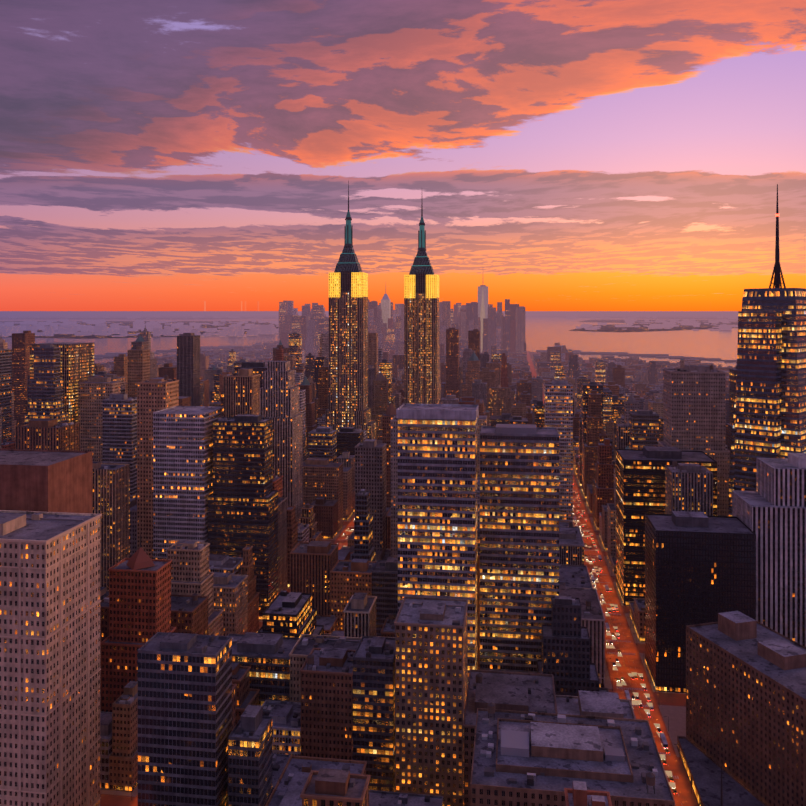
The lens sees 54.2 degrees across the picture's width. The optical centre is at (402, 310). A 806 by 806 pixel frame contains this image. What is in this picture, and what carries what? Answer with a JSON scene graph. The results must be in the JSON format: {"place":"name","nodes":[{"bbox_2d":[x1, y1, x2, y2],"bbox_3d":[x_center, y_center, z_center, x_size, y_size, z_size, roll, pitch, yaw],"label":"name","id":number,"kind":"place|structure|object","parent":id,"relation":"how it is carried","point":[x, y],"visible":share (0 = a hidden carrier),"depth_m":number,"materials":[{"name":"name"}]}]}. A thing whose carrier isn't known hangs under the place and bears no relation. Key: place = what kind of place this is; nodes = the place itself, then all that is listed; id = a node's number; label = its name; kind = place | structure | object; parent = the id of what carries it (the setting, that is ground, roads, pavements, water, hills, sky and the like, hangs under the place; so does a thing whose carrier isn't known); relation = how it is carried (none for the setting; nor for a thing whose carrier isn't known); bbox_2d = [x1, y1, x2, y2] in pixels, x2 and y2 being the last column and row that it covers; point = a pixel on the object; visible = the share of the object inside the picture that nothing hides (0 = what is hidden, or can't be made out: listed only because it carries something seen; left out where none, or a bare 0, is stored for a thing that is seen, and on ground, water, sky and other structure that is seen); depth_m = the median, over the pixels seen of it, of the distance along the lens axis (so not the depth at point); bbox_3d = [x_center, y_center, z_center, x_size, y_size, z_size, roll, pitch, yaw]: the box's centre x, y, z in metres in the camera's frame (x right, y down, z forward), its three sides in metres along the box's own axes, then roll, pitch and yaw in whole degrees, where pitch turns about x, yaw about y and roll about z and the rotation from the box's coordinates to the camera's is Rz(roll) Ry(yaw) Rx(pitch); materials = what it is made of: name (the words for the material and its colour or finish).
{"place":"outdoors","nodes":[
{"label":"outdoors","id":0,"kind":"place"},
{"bbox_2d":[0,321,278,337],"bbox_3d":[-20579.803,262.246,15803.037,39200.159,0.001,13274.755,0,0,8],"label":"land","id":1,"kind":"structure","parent":0,"point":[130,323],"depth_m":13239.17,"materials":[{"name":"grey"}]},
{"bbox_2d":[0,299,737,538],"bbox_3d":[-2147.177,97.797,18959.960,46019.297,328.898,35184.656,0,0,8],"label":"city","id":2,"kind":"object","parent":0,"point":[584,409],"visible":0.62,"depth_m":1455.61},
{"bbox_2d":[0,311,737,366],"bbox_3d":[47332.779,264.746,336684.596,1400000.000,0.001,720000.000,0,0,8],"label":"water","id":3,"kind":"structure","parent":0,"point":[543,333],"depth_m":7042.08,"materials":[{"name":"purple liquid"}]},
{"bbox_2d":[94,346,736,361],"bbox_3d":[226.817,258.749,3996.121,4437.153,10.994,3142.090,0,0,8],"label":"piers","id":4,"kind":"structure","parent":3,"relation":"in","point":[96,356],"depth_m":4641.65,"materials":[{"name":"grey concrete"}]},
{"bbox_2d":[0,312,737,318],"bbox_3d":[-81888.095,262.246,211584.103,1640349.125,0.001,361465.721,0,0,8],"label":"land","id":5,"kind":"structure","parent":0,"point":[274,315],"depth_m":57476.20,"materials":[{"name":"grey"}]},
{"bbox_2d":[100,351,697,805],"bbox_3d":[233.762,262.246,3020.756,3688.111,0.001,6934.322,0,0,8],"label":"island ground","id":6,"kind":"structure","parent":0,"point":[684,795],"depth_m":583.77,"materials":[{"name":"grey asphalt"}]},
{"bbox_2d":[0,345,729,805],"bbox_3d":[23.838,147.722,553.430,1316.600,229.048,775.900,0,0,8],"label":"city","id":7,"kind":"object","parent":6,"relation":"on","point":[212,693],"visible":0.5,"depth_m":517.67},
{"bbox_2d":[100,359,685,796],"bbox_3d":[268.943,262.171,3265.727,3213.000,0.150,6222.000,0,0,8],"label":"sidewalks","id":8,"kind":"structure","parent":6,"relation":"on","point":[676,715],"depth_m":520.18,"materials":[{"name":"grey concrete"}]},
{"bbox_2d":[0,180,805,805],"bbox_3d":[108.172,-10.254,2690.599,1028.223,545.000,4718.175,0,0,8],"label":"skyscrapers","id":9,"kind":"structure","parent":6,"relation":"on","point":[532,710],"depth_m":485.44,"materials":[{"name":"grey concrete"}]},
{"bbox_2d":[132,475,691,805],"bbox_3d":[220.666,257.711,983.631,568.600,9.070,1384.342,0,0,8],"label":"cars","id":10,"kind":"object","parent":6,"relation":"on","point":[661,735],"visible":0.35,"depth_m":588.76,"materials":[{"name":"metal"}]},
{"bbox_2d":[0,0,805,310],"label":"sky","id":11,"kind":"structure","parent":0,"point":[156,155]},
{"bbox_2d":[569,323,737,331],"bbox_3d":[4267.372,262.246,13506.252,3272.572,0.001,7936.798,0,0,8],"label":"island","id":12,"kind":"structure","parent":0,"point":[613,328],"depth_m":11733.97,"materials":[{"name":"grey"}]},
{"bbox_2d":[579,320,737,324],"bbox_3d":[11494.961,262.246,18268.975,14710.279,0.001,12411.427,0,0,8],"label":"land","id":13,"kind":"structure","parent":0,"point":[640,321],"depth_m":19489.16,"materials":[{"name":"grey"}]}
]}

